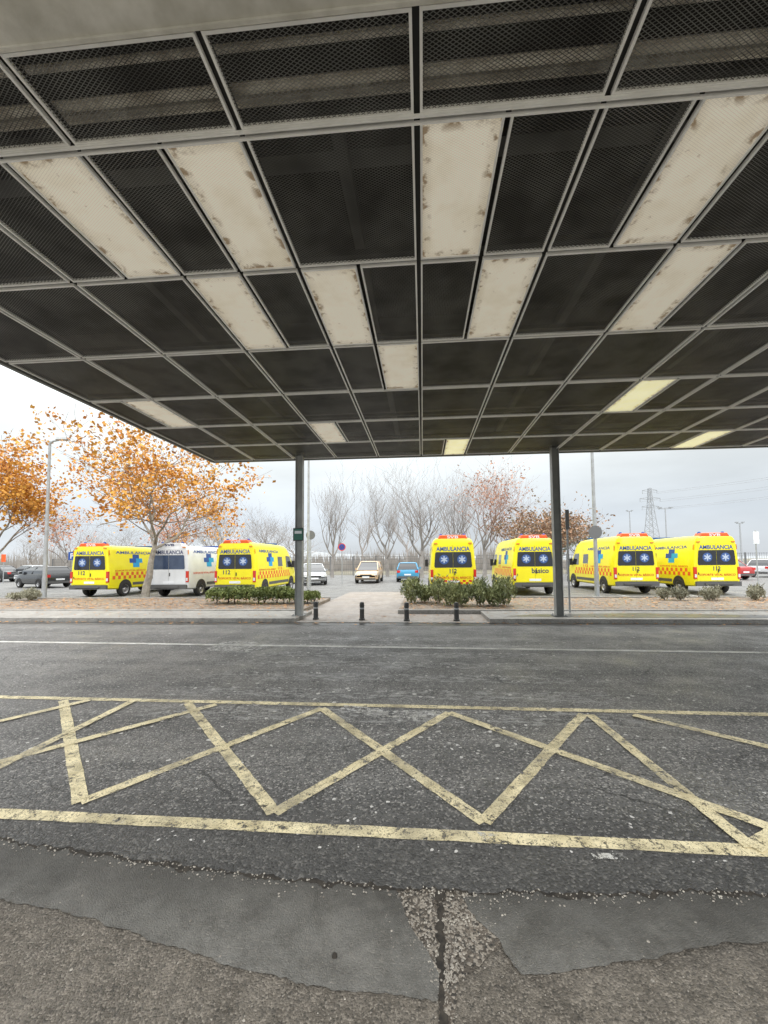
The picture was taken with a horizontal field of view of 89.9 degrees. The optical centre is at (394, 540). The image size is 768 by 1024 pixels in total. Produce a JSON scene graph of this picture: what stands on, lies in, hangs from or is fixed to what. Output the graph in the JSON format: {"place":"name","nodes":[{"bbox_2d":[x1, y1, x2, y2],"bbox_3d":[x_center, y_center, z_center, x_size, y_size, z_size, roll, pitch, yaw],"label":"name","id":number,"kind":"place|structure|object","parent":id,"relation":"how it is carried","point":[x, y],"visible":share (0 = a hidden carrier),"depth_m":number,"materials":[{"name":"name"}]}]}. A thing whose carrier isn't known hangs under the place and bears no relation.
{"place":"outdoors","nodes":[
{"label":"outdoors","id":0,"kind":"place"},
{"bbox_2d":[0,610,311,620],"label":"sidewalk","id":1,"kind":"structure","parent":0,"point":[243,614],"depth_m":11.42,"materials":[{"name":"concrete"}]},
{"bbox_2d":[0,0,767,616],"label":"entrance canopy","id":2,"kind":"object","parent":1,"relation":"on","point":[298,232],"visible":1,"depth_m":3.72,"materials":[{"name":"metal"}]},
{"bbox_2d":[293,528,303,540],"bbox_3d":[-2.714,-0.168,10.896,0.300,0.360,0.027,-1,-3,4],"label":"plaque","id":3,"kind":"object","parent":2,"relation":"attached to","point":[298,534],"visible":1,"depth_m":10.89,"materials":[{"name":"green plastic"}]},
{"bbox_2d":[0,839,439,1001],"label":"pavement","id":4,"kind":"structure","parent":0,"point":[265,922],"depth_m":1.79,"materials":[{"name":"concrete"}]},
{"bbox_2d":[308,592,404,613],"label":"path","id":5,"kind":"structure","parent":0,"point":[379,603],"depth_m":14.54,"materials":[{"name":"concrete"}]},
{"bbox_2d":[0,624,767,894],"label":"road","id":6,"kind":"structure","parent":0,"point":[564,807],"depth_m":3.37,"materials":[{"name":"asphalt"}]},
{"bbox_2d":[0,700,89,721],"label":"zigzag marking","id":7,"kind":"object","parent":6,"relation":"on","point":[40,711],"visible":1,"depth_m":4.26,"materials":[{"name":"yellow paint"}]},
{"bbox_2d":[0,700,135,767],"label":"zigzag marking","id":8,"kind":"object","parent":6,"relation":"on","point":[92,720],"visible":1,"depth_m":3.80,"materials":[{"name":"yellow paint"}]},
{"bbox_2d":[58,699,87,803],"bbox_3d":[-3.045,1.847,3.606,0.101,0.001,2.657,2,-4,-43],"label":"zigzag marking","id":9,"kind":"object","parent":6,"relation":"on","point":[72,759],"visible":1,"depth_m":3.19,"materials":[{"name":"yellow paint"}]},
{"bbox_2d":[0,703,215,762],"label":"zigzag marking","id":10,"kind":"object","parent":6,"relation":"on","point":[113,731],"visible":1,"depth_m":3.67,"materials":[{"name":"yellow paint"}]},
{"bbox_2d":[79,707,321,803],"bbox_3d":[-1.473,1.825,3.446,0.099,0.001,2.115,-3,-4,39],"label":"zigzag marking","id":11,"kind":"object","parent":6,"relation":"on","point":[146,776],"visible":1,"depth_m":3.12,"materials":[{"name":"yellow paint"}]},
{"bbox_2d":[184,702,275,814],"bbox_3d":[-1.584,1.827,3.475,0.100,0.001,2.536,2,-4,-39],"label":"zigzag marking","id":12,"kind":"object","parent":6,"relation":"on","point":[264,797],"visible":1,"depth_m":3.09,"materials":[{"name":"yellow paint"}]},
{"bbox_2d":[205,641,265,651],"bbox_3d":[-2.972,2.053,7.475,1.125,0.001,0.950,-1,-3,4],"label":"faded paint mark","id":13,"kind":"object","parent":6,"relation":"on","point":[232,649],"visible":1,"depth_m":7.41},
{"bbox_2d":[271,711,449,815],"bbox_3d":[-0.095,1.804,3.303,0.099,0.001,2.114,-3,-4,40],"label":"zigzag marking","id":14,"kind":"object","parent":6,"relation":"on","point":[340,773],"visible":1,"depth_m":3.03,"materials":[{"name":"yellow paint"}]},
{"bbox_2d":[344,705,404,717],"bbox_3d":[-0.234,1.855,4.154,0.788,0.001,0.220,-1,-3,15],"label":"faded paint mark","id":15,"kind":"object","parent":6,"relation":"on","point":[381,711],"visible":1,"depth_m":4.17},
{"bbox_2d":[0,809,767,856],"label":"kerbside yellow line","id":16,"kind":"object","parent":6,"relation":"on","point":[563,839],"visible":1,"depth_m":2.31,"materials":[{"name":"paint"}]},
{"bbox_2d":[0,695,767,715],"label":"yellow line","id":17,"kind":"object","parent":6,"relation":"on","point":[421,706],"visible":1,"depth_m":4.32,"materials":[{"name":"paint"}]},
{"bbox_2d":[0,622,767,626],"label":"gutter","id":18,"kind":"object","parent":6,"relation":"on","point":[459,624],"visible":1,"depth_m":9.87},
{"bbox_2d":[0,641,767,652],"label":"white lane line","id":19,"kind":"object","parent":6,"relation":"on","point":[401,647],"visible":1,"depth_m":7.21,"materials":[{"name":"paint"}]},
{"bbox_2d":[5,627,767,861],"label":"road chips","id":20,"kind":"object","parent":6,"relation":"on","point":[455,851],"visible":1,"depth_m":3.84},
{"bbox_2d":[319,707,487,824],"bbox_3d":[-0.121,1.806,3.325,0.100,0.001,2.318,2,-4,-36],"label":"zigzag marking","id":21,"kind":"object","parent":6,"relation":"on","point":[407,768],"visible":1,"depth_m":2.97,"materials":[{"name":"yellow paint"}]},
{"bbox_2d":[478,713,586,824],"bbox_3d":[1.274,1.787,3.214,0.099,0.001,2.182,-3,-4,41],"label":"zigzag marking","id":22,"kind":"object","parent":6,"relation":"on","point":[560,737],"visible":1,"depth_m":2.87,"materials":[{"name":"yellow paint"}]},
{"bbox_2d":[447,711,767,827],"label":"zigzag marking","id":23,"kind":"object","parent":6,"relation":"on","point":[764,824],"visible":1,"depth_m":2.94,"materials":[{"name":"yellow paint"}]},
{"bbox_2d":[586,715,756,846],"bbox_3d":[2.028,1.773,3.088,0.100,0.001,1.862,-1,-3,1],"label":"zigzag marking","id":24,"kind":"object","parent":6,"relation":"on","point":[643,758],"visible":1,"depth_m":2.63,"materials":[{"name":"yellow paint"}]},
{"bbox_2d":[632,714,767,747],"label":"zigzag marking","id":25,"kind":"object","parent":6,"relation":"on","point":[720,735],"visible":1,"depth_m":3.57,"materials":[{"name":"yellow paint"}]},
{"bbox_2d":[742,826,767,851],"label":"zigzag marking","id":26,"kind":"object","parent":6,"relation":"on","point":[762,834],"visible":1,"depth_m":2.21,"materials":[{"name":"yellow paint"}]},
{"bbox_2d":[0,899,767,1023],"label":"pavement","id":27,"kind":"structure","parent":0,"point":[164,987],"depth_m":1.48,"materials":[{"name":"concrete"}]},
{"bbox_2d":[0,837,765,1023],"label":"loose grit","id":28,"kind":"object","parent":27,"relation":"on","point":[448,977],"visible":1,"depth_m":1.75,"materials":[{"name":"gravel"}]},
{"bbox_2d":[0,837,767,899],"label":"pavement crack","id":29,"kind":"object","parent":27,"relation":"on","point":[579,895],"visible":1,"depth_m":1.95,"materials":[{"name":"asphalt"}]},
{"bbox_2d":[0,574,767,599],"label":"parking lot","id":30,"kind":"structure","parent":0,"point":[336,586],"depth_m":22.06,"materials":[{"name":"asphalt"}]},
{"bbox_2d":[0,565,17,581],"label":"parked car","id":31,"kind":"object","parent":30,"relation":"on","point":[9,573],"visible":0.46,"depth_m":35.06,"materials":[{"name":"black paint"}]},
{"bbox_2d":[14,566,71,587],"bbox_3d":[-24.492,2.549,26.883,3.945,1.450,1.980,-2,-3,22],"label":"parked car","id":32,"kind":"object","parent":30,"relation":"on","point":[55,575],"visible":0.88,"depth_m":26.15,"materials":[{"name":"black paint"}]},
{"bbox_2d":[0,429,85,552],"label":"autumn tree","id":33,"kind":"object","parent":30,"relation":"on","point":[21,492],"visible":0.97,"depth_m":20.57,"materials":[{"name":"orange plant"}]},
{"bbox_2d":[6,500,103,566],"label":"bare tree","id":34,"kind":"object","parent":30,"relation":"on","point":[53,526],"visible":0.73,"depth_m":44.12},
{"bbox_2d":[41,437,68,596],"bbox_3d":[-15.626,-1.024,17.676,1.050,7.467,0.340,-1,-3,4],"label":"street lamp","id":35,"kind":"object","parent":30,"relation":"on","point":[45,567],"visible":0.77,"depth_m":17.65,"materials":[{"name":"metal"}]},
{"bbox_2d":[69,542,173,595],"bbox_3d":[-14.330,1.550,21.265,2.320,2.680,6.125,-1,-3,4],"label":"ambulance","id":36,"kind":"object","parent":30,"relation":"on","point":[122,570],"visible":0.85,"depth_m":18.48,"materials":[{"name":"yellow metal"}]},
{"bbox_2d":[73,550,89,584],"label":"rear door","id":37,"kind":"structure","parent":36,"relation":"in","point":[81,562],"depth_m":18.39,"materials":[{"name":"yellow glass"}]},
{"bbox_2d":[89,550,105,584],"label":"rear door","id":38,"kind":"structure","parent":36,"relation":"in","point":[97,563],"depth_m":18.33,"materials":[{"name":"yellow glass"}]},
{"bbox_2d":[20,404,275,596],"bbox_3d":[-11.471,-1.736,18.740,10.590,8.956,17.206,2,-4,-38],"label":"autumn tree","id":39,"kind":"object","parent":30,"relation":"on","point":[146,481],"visible":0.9,"depth_m":16.59,"materials":[{"name":"orange plant"}]},
{"bbox_2d":[131,496,211,545],"bbox_3d":[-22.900,-0.339,40.625,7.064,8.654,8.698,-1,-3,4],"label":"bare tree","id":40,"kind":"object","parent":30,"relation":"on","point":[173,527],"visible":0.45,"depth_m":39.67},
{"bbox_2d":[150,542,217,595],"bbox_3d":[-10.386,1.520,20.974,2.320,2.640,6.125,-1,-3,4],"label":"ambulance","id":41,"kind":"object","parent":30,"relation":"on","point":[182,565],"visible":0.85,"depth_m":18.13,"materials":[{"name":"white metal"}]},
{"bbox_2d":[151,549,168,583],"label":"rear door","id":42,"kind":"structure","parent":41,"relation":"in","point":[161,561],"depth_m":18.10,"materials":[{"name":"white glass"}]},
{"bbox_2d":[168,549,185,583],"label":"rear door","id":43,"kind":"structure","parent":41,"relation":"in","point":[177,569],"depth_m":18.04,"materials":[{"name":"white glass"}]},
{"bbox_2d":[183,490,242,545],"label":"bare tree","id":44,"kind":"object","parent":30,"relation":"on","point":[218,541],"visible":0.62,"depth_m":40.72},
{"bbox_2d":[214,538,294,587],"bbox_3d":[-7.079,1.418,20.534,2.320,2.740,6.125,-1,-3,4],"label":"ambulance","id":45,"kind":"object","parent":30,"relation":"on","point":[244,562],"visible":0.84,"depth_m":17.72,"materials":[{"name":"yellow metal"}]},
{"bbox_2d":[217,548,234,583],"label":"rear door","id":46,"kind":"structure","parent":45,"relation":"in","point":[225,562],"depth_m":17.66,"materials":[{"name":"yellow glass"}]},
{"bbox_2d":[235,548,252,583],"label":"rear door","id":47,"kind":"structure","parent":45,"relation":"in","point":[243,561],"depth_m":17.60,"materials":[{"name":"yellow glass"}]},
{"bbox_2d":[227,498,305,544],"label":"bare tree","id":48,"kind":"object","parent":30,"relation":"on","point":[269,529],"visible":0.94,"depth_m":44.93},
{"bbox_2d":[305,460,311,589],"bbox_3d":[-4.646,-1.504,22.511,1.080,8.740,0.340,-1,-3,4],"label":"street lamp","id":49,"kind":"object","parent":30,"relation":"on","point":[308,540],"visible":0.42,"depth_m":22.43,"materials":[{"name":"metal"}]},
{"bbox_2d":[304,563,327,584],"bbox_3d":[-5.921,2.421,28.006,1.980,1.500,4.145,0,-3,-16],"label":"parked car","id":50,"kind":"object","parent":30,"relation":"on","point":[318,573],"visible":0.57,"depth_m":26.63,"materials":[{"name":"grey paint"}]},
{"bbox_2d":[311,464,362,577],"bbox_3d":[-5.356,-2.228,38.097,5.897,11.836,5.842,-1,-3,4],"label":"bare tree","id":51,"kind":"object","parent":30,"relation":"on","point":[334,536],"visible":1,"depth_m":37.96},
{"bbox_2d":[355,561,382,582],"bbox_3d":[-1.880,2.414,29.692,1.980,1.620,4.145,-1,-3,4],"label":"parked car","id":52,"kind":"object","parent":30,"relation":"on","point":[369,570],"visible":1,"depth_m":28.54,"materials":[{"name":"beige paint"}]},
{"bbox_2d":[355,460,409,575],"bbox_3d":[-1.339,-2.154,40.636,5.920,11.890,9.733,0,-3,-9],"label":"bare tree","id":53,"kind":"object","parent":30,"relation":"on","point":[390,534],"visible":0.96,"depth_m":39.88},
{"bbox_2d":[396,562,420,581],"bbox_3d":[1.169,2.513,30.952,1.980,1.500,4.145,-1,-3,4],"label":"parked car","id":54,"kind":"object","parent":30,"relation":"on","point":[406,569],"visible":0.95,"depth_m":29.05,"materials":[{"name":"blue paint"}]},
{"bbox_2d":[52,552,766,574],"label":"fence","id":55,"kind":"object","parent":30,"relation":"on","point":[399,556],"visible":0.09,"depth_m":43.33,"materials":[{"name":"grey"}]},
{"bbox_2d":[370,456,464,577],"bbox_3d":[2.046,-2.506,35.921,9.043,12.082,8.019,-1,-3,4],"label":"bare tree","id":56,"kind":"object","parent":30,"relation":"on","point":[423,546],"visible":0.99,"depth_m":35.16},
{"bbox_2d":[425,533,475,596],"bbox_3d":[2.739,1.239,19.315,2.320,2.800,6.125,-1,-3,4],"label":"ambulance","id":57,"kind":"object","parent":30,"relation":"on","point":[452,556],"visible":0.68,"depth_m":16.43,"materials":[{"name":"yellow metal"}]},
{"bbox_2d":[433,545,452,579],"bbox_3d":[2.102,1.044,16.443,0.834,1.660,0.030,-1,-3,4],"label":"rear door","id":58,"kind":"structure","parent":57,"relation":"in","point":[443,560],"depth_m":16.44,"materials":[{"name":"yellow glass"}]},
{"bbox_2d":[453,545,472,582],"bbox_3d":[2.945,1.033,16.379,0.834,1.660,0.035,-1,-3,4],"label":"rear door","id":59,"kind":"structure","parent":57,"relation":"in","point":[462,560],"depth_m":16.38,"materials":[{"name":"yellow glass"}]},
{"bbox_2d":[425,462,487,534],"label":"bare tree","id":60,"kind":"object","parent":30,"relation":"on","point":[463,522],"visible":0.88,"depth_m":41.12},
{"bbox_2d":[439,455,537,577],"bbox_3d":[8.821,-2.386,35.013,7.699,11.620,10.258,-3,-4,38],"label":"bare tree","id":61,"kind":"object","parent":30,"relation":"on","point":[484,544],"visible":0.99,"depth_m":35.07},
{"bbox_2d":[490,533,552,593],"bbox_3d":[6.603,1.238,20.334,2.320,2.840,6.125,-1,-3,4],"label":"ambulance","id":62,"kind":"object","parent":30,"relation":"on","point":[527,560],"visible":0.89,"depth_m":17.47,"materials":[{"name":"yellow metal"}]},
{"bbox_2d":[516,545,534,581],"bbox_3d":[5.966,1.063,17.461,0.834,1.660,0.030,-1,-3,4],"label":"rear door","id":63,"kind":"structure","parent":62,"relation":"in","point":[525,563],"depth_m":17.45,"materials":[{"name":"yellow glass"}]},
{"bbox_2d":[534,545,552,581],"bbox_3d":[6.810,1.053,17.397,0.834,1.660,0.035,-1,-3,4],"label":"rear door","id":64,"kind":"structure","parent":62,"relation":"in","point":[543,559],"depth_m":17.40,"materials":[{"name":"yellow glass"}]},
{"bbox_2d":[484,489,614,551],"bbox_3d":[13.543,-0.919,34.760,10.567,8.636,9.395,-2,-3,21],"label":"brown tree","id":65,"kind":"object","parent":30,"relation":"on","point":[546,531],"visible":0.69,"depth_m":33.51,"materials":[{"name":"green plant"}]},
{"bbox_2d":[588,526,601,595],"bbox_3d":[8.620,0.901,16.403,0.560,3.066,0.084,-1,-3,4],"label":"traffic sign","id":66,"kind":"object","parent":30,"relation":"on","point":[595,532],"visible":0.95,"depth_m":16.42,"materials":[{"name":"metal"}]},
{"bbox_2d":[591,452,599,595],"bbox_3d":[8.367,-1.714,16.840,1.080,8.340,0.340,-1,-3,4],"label":"street lamp","id":67,"kind":"object","parent":30,"relation":"on","point":[593,492],"visible":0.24,"depth_m":16.73,"materials":[{"name":"metal"}]},
{"bbox_2d":[567,532,659,592],"bbox_3d":[11.222,1.181,20.397,2.320,2.880,6.125,-1,-3,4],"label":"ambulance","id":68,"kind":"object","parent":30,"relation":"on","point":[626,559],"visible":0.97,"depth_m":17.60,"materials":[{"name":"yellow metal"}]},
{"bbox_2d":[617,545,636,580],"bbox_3d":[10.585,1.026,17.523,0.834,1.660,0.030,-1,-3,4],"label":"rear door","id":69,"kind":"structure","parent":68,"relation":"in","point":[626,559],"depth_m":17.52,"materials":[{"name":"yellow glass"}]},
{"bbox_2d":[635,544,655,580],"bbox_3d":[11.428,1.016,17.459,0.834,1.660,0.035,-1,-3,4],"label":"rear door","id":70,"kind":"structure","parent":68,"relation":"in","point":[645,561],"depth_m":17.46,"materials":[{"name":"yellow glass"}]},
{"bbox_2d":[634,531,741,592],"bbox_3d":[14.523,1.149,19.954,2.320,2.840,6.125,-1,-3,4],"label":"ambulance","id":71,"kind":"object","parent":30,"relation":"on","point":[701,559],"visible":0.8,"depth_m":17.14,"materials":[{"name":"yellow metal"}]},
{"bbox_2d":[697,543,716,580],"bbox_3d":[13.886,0.974,17.081,0.834,1.660,0.030,-1,-3,4],"label":"rear door","id":72,"kind":"structure","parent":71,"relation":"in","point":[706,558],"depth_m":17.07,"materials":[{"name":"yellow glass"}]},
{"bbox_2d":[716,543,737,580],"bbox_3d":[14.730,0.964,17.016,0.834,1.660,0.035,-1,-3,4],"label":"rear door","id":73,"kind":"structure","parent":71,"relation":"in","point":[726,559],"depth_m":17.02,"materials":[{"name":"yellow metal"}]},
{"bbox_2d":[738,560,755,578],"bbox_3d":[25.471,2.258,30.127,1.980,1.500,4.145,0,-3,-8],"label":"parked car","id":74,"kind":"object","parent":30,"relation":"on","point":[747,572],"visible":0.23,"depth_m":28.16,"materials":[{"name":"red paint"}]},
{"bbox_2d":[747,559,767,576],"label":"parked car","id":75,"kind":"object","parent":30,"relation":"on","point":[762,566],"visible":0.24,"depth_m":31.68,"materials":[{"name":"white paint"}]},
{"bbox_2d":[0,365,767,562],"label":"sky","id":76,"kind":"structure","parent":0,"point":[621,478],"materials":[{"name":"white"}]},
{"bbox_2d":[298,614,487,621],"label":"sidewalk","id":77,"kind":"structure","parent":0,"point":[417,617],"depth_m":10.88,"materials":[{"name":"concrete"}]},
{"bbox_2d":[48,543,767,561],"bbox_3d":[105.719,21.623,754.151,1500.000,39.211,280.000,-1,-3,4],"label":"hills","id":78,"kind":"structure","parent":0,"point":[315,554],"depth_m":685.73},
{"bbox_2d":[396,888,500,1023],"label":"pavement","id":79,"kind":"structure","parent":0,"point":[481,951],"depth_m":1.70,"materials":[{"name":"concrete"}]},
{"bbox_2d":[434,889,448,1023],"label":"pavement joint","id":80,"kind":"object","parent":79,"relation":"on","point":[439,959],"visible":1,"depth_m":1.61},
{"bbox_2d":[326,558,767,574],"bbox_3d":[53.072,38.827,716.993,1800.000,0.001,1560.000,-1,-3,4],"label":"ground","id":81,"kind":"structure","parent":0,"point":[394,572],"depth_m":56.41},
{"bbox_2d":[11,526,69,564],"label":"bare tree","id":82,"kind":"object","parent":81,"relation":"on","point":[33,551],"visible":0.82,"depth_m":62.26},
{"bbox_2d":[68,521,145,546],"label":"bare tree","id":83,"kind":"object","parent":81,"relation":"on","point":[123,538],"visible":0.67,"depth_m":52.75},
{"bbox_2d":[0,617,296,622],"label":"kerb","id":84,"kind":"structure","parent":81,"relation":"on","point":[136,619],"depth_m":10.61,"materials":[{"name":"concrete"}]},
{"bbox_2d":[0,598,329,610],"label":"planting bed","id":85,"kind":"object","parent":81,"relation":"on","point":[19,603],"visible":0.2,"depth_m":14.12,"materials":[{"name":"soil"}]},
{"bbox_2d":[20,586,41,600],"bbox_3d":[-15.170,2.211,16.075,1.265,0.583,0.674,-3,-4,44],"label":"shrub","id":86,"kind":"object","parent":85,"relation":"on","point":[32,596],"visible":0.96,"depth_m":15.84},
{"bbox_2d":[205,585,294,603],"bbox_3d":[-5.033,1.976,14.078,3.614,0.711,1.214,-1,-3,4],"label":"hedge","id":87,"kind":"object","parent":85,"relation":"on","point":[283,593],"visible":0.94,"depth_m":13.73,"materials":[{"name":"green plant"}]},
{"bbox_2d":[304,590,320,602],"bbox_3d":[-3.039,2.052,14.036,0.720,0.502,0.965,-1,-3,4],"label":"hedge","id":88,"kind":"object","parent":85,"relation":"on","point":[309,595],"visible":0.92,"depth_m":13.75,"materials":[{"name":"green plant"}]},
{"bbox_2d":[0,597,767,625],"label":"fallen leaves","id":89,"kind":"object","parent":85,"relation":"on","point":[45,599],"visible":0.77,"depth_m":13.06,"materials":[{"name":"brown plant"}]},
{"bbox_2d":[0,597,330,610],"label":"kerb","id":90,"kind":"structure","parent":81,"relation":"on","point":[138,609],"depth_m":12.48,"materials":[{"name":"concrete"}]},
{"bbox_2d":[227,515,292,542],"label":"bare tree","id":91,"kind":"object","parent":81,"relation":"on","point":[251,532],"visible":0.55,"depth_m":59.44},
{"bbox_2d":[0,541,572,570],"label":"thicket","id":92,"kind":"object","parent":81,"relation":"on","point":[393,562],"visible":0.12,"depth_m":66.89,"materials":[{"name":"plant"}]},
{"bbox_2d":[266,517,322,556],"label":"bare tree","id":93,"kind":"object","parent":81,"relation":"on","point":[289,549],"visible":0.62,"depth_m":58.30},
{"bbox_2d":[323,499,393,560],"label":"bare tree","id":94,"kind":"object","parent":81,"relation":"on","point":[360,533],"visible":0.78,"depth_m":58.22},
{"bbox_2d":[295,621,489,622],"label":"kerb","id":95,"kind":"structure","parent":81,"relation":"on","point":[375,622],"depth_m":10.20,"materials":[{"name":"concrete"}]},
{"bbox_2d":[370,489,451,561],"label":"bare tree","id":96,"kind":"object","parent":81,"relation":"on","point":[403,543],"visible":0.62,"depth_m":58.17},
{"bbox_2d":[413,502,471,545],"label":"bare tree","id":97,"kind":"object","parent":81,"relation":"on","point":[442,532],"visible":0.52,"depth_m":57.61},
{"bbox_2d":[437,490,518,547],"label":"bare tree","id":98,"kind":"object","parent":81,"relation":"on","point":[476,531],"visible":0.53,"depth_m":57.42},
{"bbox_2d":[398,596,767,613],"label":"kerb","id":99,"kind":"structure","parent":81,"relation":"on","point":[441,611],"depth_m":11.60,"materials":[{"name":"concrete"}]},
{"bbox_2d":[399,598,767,609],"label":"planting bed","id":100,"kind":"object","parent":81,"relation":"on","point":[633,605],"visible":0.6,"depth_m":12.79,"materials":[{"name":"soil"}]},
{"bbox_2d":[400,573,517,605],"bbox_3d":[2.115,1.648,13.204,4.069,1.105,1.740,-2,-3,25],"label":"hedge","id":101,"kind":"object","parent":100,"relation":"on","point":[453,592],"visible":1,"depth_m":12.77,"materials":[{"name":"green plant"}]},
{"bbox_2d":[655,585,689,599],"bbox_3d":[10.095,1.901,13.953,1.127,0.539,0.627,-2,-3,23],"label":"shrub","id":102,"kind":"object","parent":100,"relation":"on","point":[663,593],"visible":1,"depth_m":13.89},
{"bbox_2d":[697,584,724,599],"bbox_3d":[11.400,1.851,13.822,1.170,0.604,0.674,1,-4,-33],"label":"shrub","id":103,"kind":"object","parent":100,"relation":"on","point":[712,593],"visible":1,"depth_m":13.67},
{"bbox_2d":[745,583,765,599],"bbox_3d":[13.014,1.828,13.843,0.586,0.622,1.234,-3,-4,43],"label":"shrub","id":104,"kind":"object","parent":100,"relation":"on","point":[755,592],"visible":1,"depth_m":13.62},
{"bbox_2d":[489,618,767,623],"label":"kerb","id":105,"kind":"structure","parent":81,"relation":"on","point":[627,620],"depth_m":9.67,"materials":[{"name":"concrete"}]},
{"bbox_2d":[640,488,659,538],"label":"electricity pylon","id":106,"kind":"object","parent":81,"relation":"on","point":[649,491],"visible":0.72,"depth_m":143.96,"materials":[{"name":"silver metal"}]},
{"bbox_2d":[463,889,767,974],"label":"pavement","id":107,"kind":"structure","parent":0,"point":[549,936],"depth_m":1.72,"materials":[{"name":"concrete"}]},
{"bbox_2d":[480,611,767,621],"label":"sidewalk","id":108,"kind":"structure","parent":0,"point":[486,615],"depth_m":10.74,"materials":[{"name":"concrete"}]},
{"bbox_2d":[565,510,570,612],"bbox_3d":[4.998,0.591,11.035,0.100,2.948,0.078,-1,-3,4],"label":"sign post","id":109,"kind":"object","parent":108,"relation":"on","point":[567,523],"visible":1,"depth_m":11.04,"materials":[{"name":"metal"}]},
{"bbox_2d":[516,613,767,617],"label":"damp patch","id":110,"kind":"object","parent":108,"relation":"on","point":[661,615],"visible":1,"depth_m":10.21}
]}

